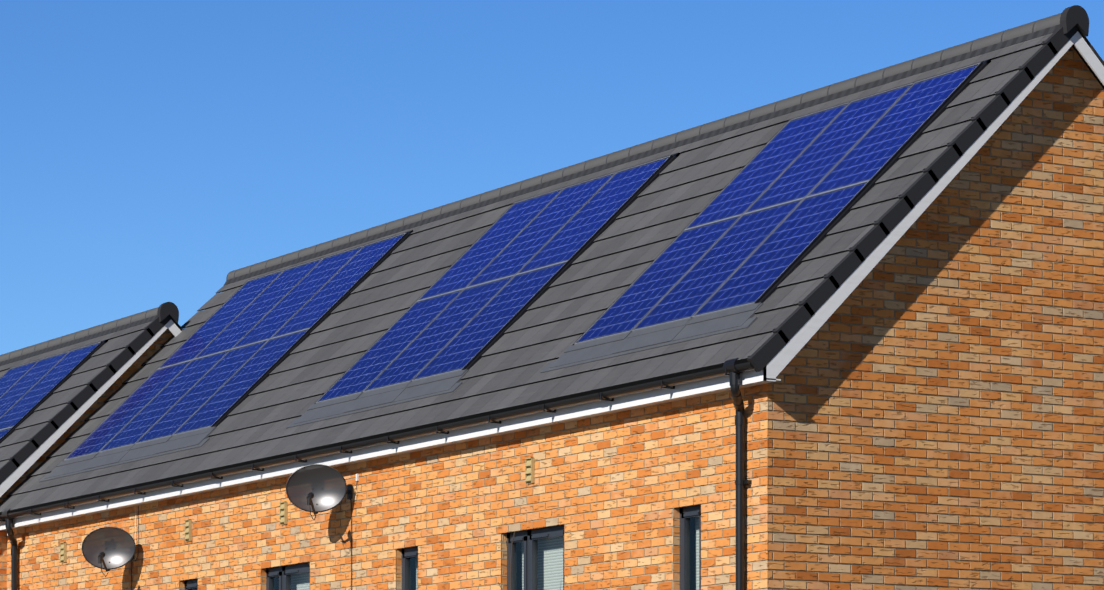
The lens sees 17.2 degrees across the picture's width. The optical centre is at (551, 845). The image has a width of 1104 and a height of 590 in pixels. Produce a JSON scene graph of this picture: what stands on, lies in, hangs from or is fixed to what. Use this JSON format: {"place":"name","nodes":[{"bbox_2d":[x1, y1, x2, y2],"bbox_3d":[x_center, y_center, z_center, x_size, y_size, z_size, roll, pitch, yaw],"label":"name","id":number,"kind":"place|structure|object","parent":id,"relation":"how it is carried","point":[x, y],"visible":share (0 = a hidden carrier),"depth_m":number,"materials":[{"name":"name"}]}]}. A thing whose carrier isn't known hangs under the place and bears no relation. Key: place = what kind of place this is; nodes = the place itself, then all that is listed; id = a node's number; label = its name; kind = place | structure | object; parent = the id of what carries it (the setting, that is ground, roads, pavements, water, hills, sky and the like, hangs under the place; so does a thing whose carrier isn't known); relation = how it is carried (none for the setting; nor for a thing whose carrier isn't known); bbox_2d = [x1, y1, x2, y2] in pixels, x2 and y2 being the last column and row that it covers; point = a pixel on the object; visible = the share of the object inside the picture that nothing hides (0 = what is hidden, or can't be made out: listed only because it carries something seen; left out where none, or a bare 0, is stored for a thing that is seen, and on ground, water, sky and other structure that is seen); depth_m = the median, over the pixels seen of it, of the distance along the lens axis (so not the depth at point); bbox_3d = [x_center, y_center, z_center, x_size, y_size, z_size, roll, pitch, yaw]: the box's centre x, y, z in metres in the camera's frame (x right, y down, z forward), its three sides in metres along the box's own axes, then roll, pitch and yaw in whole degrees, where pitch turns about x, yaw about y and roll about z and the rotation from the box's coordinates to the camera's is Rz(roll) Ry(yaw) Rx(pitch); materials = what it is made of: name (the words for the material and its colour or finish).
{"place":"outdoors","nodes":[
{"label":"outdoors","id":0,"kind":"place"},
{"bbox_2d":[0,307,158,361],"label":"roof ridge","id":1,"kind":"structure","parent":0,"point":[84,333],"depth_m":47.80,"materials":[{"name":"grey tile"}]},
{"bbox_2d":[157,302,178,323],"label":"ridge end cap","id":2,"kind":"object","parent":1,"relation":"attached to","point":[166,309],"visible":0.98,"depth_m":45.65,"materials":[{"name":"black plastic"}]},
{"bbox_2d":[0,328,172,589],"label":"gable wall","id":3,"kind":"structure","parent":0,"point":[157,343],"depth_m":45.27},
{"bbox_2d":[0,320,181,496],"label":"bargeboard","id":4,"kind":"object","parent":3,"relation":"attached to","point":[34,457],"visible":0.59,"depth_m":45.05,"materials":[{"name":"white plastic"}]},
{"bbox_2d":[0,321,182,467],"bbox_3d":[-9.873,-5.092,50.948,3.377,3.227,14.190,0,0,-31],"label":"neighbour roof","id":5,"kind":"structure","parent":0,"point":[57,399],"depth_m":45.80,"materials":[{"name":"grey tile"}]},
{"bbox_2d":[0,342,99,438],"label":"array frames","id":6,"kind":"structure","parent":5,"relation":"on","point":[39,380],"depth_m":47.38,"materials":[{"name":"silver metal"}]},
{"bbox_2d":[0,343,98,437],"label":"array glass","id":7,"kind":"object","parent":6,"relation":"in","point":[30,399],"visible":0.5,"depth_m":47.17,"materials":[{"name":"blue glass"}]},
{"bbox_2d":[0,339,107,443],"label":"array trim","id":8,"kind":"structure","parent":5,"relation":"on","point":[51,391],"depth_m":46.29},
{"bbox_2d":[0,315,157,365],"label":"ridge tiles","id":9,"kind":"object","parent":5,"relation":"on","point":[92,336],"depth_m":47.73,"materials":[{"name":"grey tile"}]},
{"bbox_2d":[0,315,171,484],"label":"roof verge","id":10,"kind":"structure","parent":5,"relation":"attached to","point":[77,402],"depth_m":45.09,"materials":[{"name":"black plastic"}]},
{"bbox_2d":[0,0,1103,354],"label":"sky","id":11,"kind":"structure","parent":0,"point":[152,152],"materials":[{"name":"blue"}]},
{"label":"ground","id":12,"kind":"structure","parent":0,"visible":0},
{"bbox_2d":[7,391,766,589],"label":"front wall","id":13,"kind":"structure","parent":12,"relation":"on","point":[675,549],"depth_m":34.35,"materials":[{"name":"brick"}]},
{"bbox_2d":[82,526,135,576],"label":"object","id":14,"kind":"object","parent":13,"relation":"attached to","point":[101,556],"visible":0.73,"depth_m":41.21,"materials":[{"name":"grey metal"}]},
{"bbox_2d":[83,527,134,567],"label":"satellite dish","id":15,"kind":"object","parent":14,"relation":"attached to","point":[98,542],"visible":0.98,"depth_m":41.29,"materials":[{"name":"grey metal"}]},
{"bbox_2d":[60,457,534,562],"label":"wall vents","id":16,"kind":"object","parent":13,"relation":"attached to","point":[529,470],"depth_m":38.20,"materials":[{"name":"beige plastic"}]},
{"bbox_2d":[286,464,352,519],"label":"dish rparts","id":17,"kind":"object","parent":13,"relation":"attached to","point":[348,490],"visible":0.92,"depth_m":36.79,"materials":[{"name":"grey metal"}]},
{"bbox_2d":[287,465,344,510],"bbox_3d":[-2.376,-3.602,36.837,0.610,0.470,0.060,0,0,8],"label":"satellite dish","id":18,"kind":"object","parent":17,"relation":"attached to","point":[302,482],"visible":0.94,"depth_m":36.85,"materials":[{"name":"grey metal"}]},
{"bbox_2d":[7,383,767,589],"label":"bricks","id":19,"kind":"object","parent":13,"relation":"attached to","point":[731,495],"visible":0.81,"depth_m":34.62,"materials":[{"name":"orange brick"}]},
{"bbox_2d":[0,368,780,530],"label":"fascia","id":20,"kind":"structure","parent":13,"relation":"attached to","point":[749,378],"depth_m":35.30,"materials":[{"name":"white plastic"}]},
{"bbox_2d":[131,474,358,589],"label":"cables","id":21,"kind":"object","parent":20,"relation":"hanging from","point":[351,542],"depth_m":36.91,"materials":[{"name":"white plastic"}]},
{"bbox_2d":[0,358,754,589],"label":"gutter","id":22,"kind":"object","parent":20,"relation":"attached to","point":[732,369],"visible":0.98,"depth_m":33.63,"materials":[{"name":"black plastic"}]},
{"bbox_2d":[763,31,1103,381],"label":"barge","id":23,"kind":"object","parent":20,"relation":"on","point":[775,366],"visible":0.74,"depth_m":30.94,"materials":[{"name":"white plastic"}]},
{"bbox_2d":[185,505,700,589],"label":"window frames","id":24,"kind":"structure","parent":13,"relation":"attached to","point":[530,565],"depth_m":34.00,"materials":[{"name":"black plastic"}]},
{"bbox_2d":[186,512,698,587],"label":"trickle vents","id":25,"kind":"object","parent":24,"relation":"attached to","point":[515,539],"visible":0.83,"depth_m":34.24,"materials":[{"name":"grey plastic"}]},
{"bbox_2d":[196,517,698,589],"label":"window glass","id":26,"kind":"object","parent":24,"relation":"in","point":[523,565],"visible":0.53,"depth_m":33.81,"materials":[{"name":"clear glass"}]},
{"bbox_2d":[197,517,698,589],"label":"window","id":27,"kind":"structure","parent":24,"relation":"in","point":[545,563],"depth_m":33.95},
{"bbox_2d":[192,518,694,589],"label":"room window","id":28,"kind":"structure","parent":13,"relation":"attached to","point":[518,548],"depth_m":34.45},
{"bbox_2d":[0,33,1103,514],"bbox_3d":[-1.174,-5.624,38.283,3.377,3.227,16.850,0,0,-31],"label":"roof","id":29,"kind":"structure","parent":13,"relation":"on","point":[566,303],"depth_m":35.75,"materials":[{"name":"tile"}]},
{"bbox_2d":[39,426,216,481],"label":"flashing","id":30,"kind":"object","parent":29,"relation":"on","point":[152,449],"visible":0.98,"depth_m":42.13,"materials":[{"name":"grey metal"}]},
{"bbox_2d":[64,233,404,460],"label":"array frames","id":31,"kind":"object","parent":29,"relation":"on","point":[191,360],"visible":0.23,"depth_m":43.02,"materials":[{"name":"silver metal"}]},
{"bbox_2d":[66,234,403,458],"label":"array glass","id":32,"kind":"object","parent":31,"relation":"on","point":[225,397],"visible":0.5,"depth_m":42.88,"materials":[{"name":"blue glass"}]},
{"bbox_2d":[63,230,412,460],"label":"array trim","id":33,"kind":"structure","parent":29,"relation":"on","point":[307,334],"depth_m":41.44,"materials":[{"name":"black metal"}]},
{"bbox_2d":[286,369,468,427],"bbox_3d":[-1.771,-4.515,36.952,0.259,0.260,3.610,0,0,-31],"label":"roof flashing","id":34,"kind":"object","parent":29,"relation":"on","point":[396,394],"visible":1,"depth_m":36.81,"materials":[{"name":"grey metal"}]},
{"bbox_2d":[316,156,669,402],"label":"array frames","id":35,"kind":"object","parent":29,"relation":"on","point":[418,300],"visible":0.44,"depth_m":37.66,"materials":[{"name":"silver metal"}]},
{"bbox_2d":[318,157,668,401],"bbox_3d":[-0.641,-5.811,37.623,2.412,2.311,3.144,0,0,-31],"label":"solar panel","id":36,"kind":"object","parent":35,"relation":"on","point":[517,293],"visible":0.97,"depth_m":37.55,"materials":[{"name":"blue glass"}]},
{"bbox_2d":[314,153,679,403],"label":"array trim","id":37,"kind":"structure","parent":35,"relation":"on","point":[566,266],"depth_m":36.44,"materials":[{"name":"black metal"}]},
{"bbox_2d":[224,24,1059,284],"bbox_3d":[0.153,-7.158,39.082,0.067,0.119,16.830,0,0,-31],"label":"ridge roll","id":38,"kind":"object","parent":29,"relation":"on","point":[984,50],"visible":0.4,"depth_m":37.11,"materials":[{"name":"grey tile"}]},
{"bbox_2d":[226,13,1060,279],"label":"ridge","id":39,"kind":"structure","parent":29,"relation":"on","point":[992,39],"depth_m":37.16,"materials":[{"name":"grey tile"}]},
{"bbox_2d":[1060,5,1088,37],"bbox_3d":[4.568,-7.206,31.874,0.260,0.257,0.085,0,0,-31],"label":"ridge end cap","id":40,"kind":"object","parent":39,"relation":"attached to","point":[1071,17],"visible":0.94,"depth_m":31.84,"materials":[{"name":"grey"}]},
{"bbox_2d":[540,302,762,372],"bbox_3d":[0.882,-4.508,32.466,0.259,0.260,3.455,0,0,-31],"label":"roof flashing","id":41,"kind":"object","parent":29,"relation":"on","point":[721,322],"visible":0.98,"depth_m":32.33,"materials":[{"name":"grey metal"}]},
{"bbox_2d":[574,62,980,344],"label":"array frames","id":42,"kind":"object","parent":29,"relation":"on","point":[807,196],"visible":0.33,"depth_m":33.13,"materials":[{"name":"silver metal"}]},
{"bbox_2d":[576,64,977,342],"bbox_3d":[2.013,-5.804,33.137,2.412,2.311,2.989,0,0,-31],"label":"array glass","id":43,"kind":"object","parent":42,"relation":"in","point":[788,241],"visible":1,"depth_m":33.06,"materials":[{"name":"blue glass"}]},
{"bbox_2d":[573,59,990,344],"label":"array trim","id":44,"kind":"structure","parent":42,"relation":"on","point":[866,188],"depth_m":32.04,"materials":[{"name":"black metal"}]},
{"bbox_2d":[747,26,1078,371],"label":"dry verge","id":45,"kind":"structure","parent":29,"relation":"attached to","point":[785,331],"depth_m":30.97,"materials":[{"name":"black plastic"}]},
{"bbox_2d":[767,46,1103,589],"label":"gable wall","id":46,"kind":"structure","parent":12,"relation":"on","point":[1078,66],"depth_m":31.61,"materials":[{"name":"orange brick"}]},
{"bbox_2d":[767,51,1103,589],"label":"gable bricks","id":47,"kind":"object","parent":46,"relation":"attached to","point":[838,429],"visible":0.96,"depth_m":31.56,"materials":[{"name":"orange brick"}]}
]}

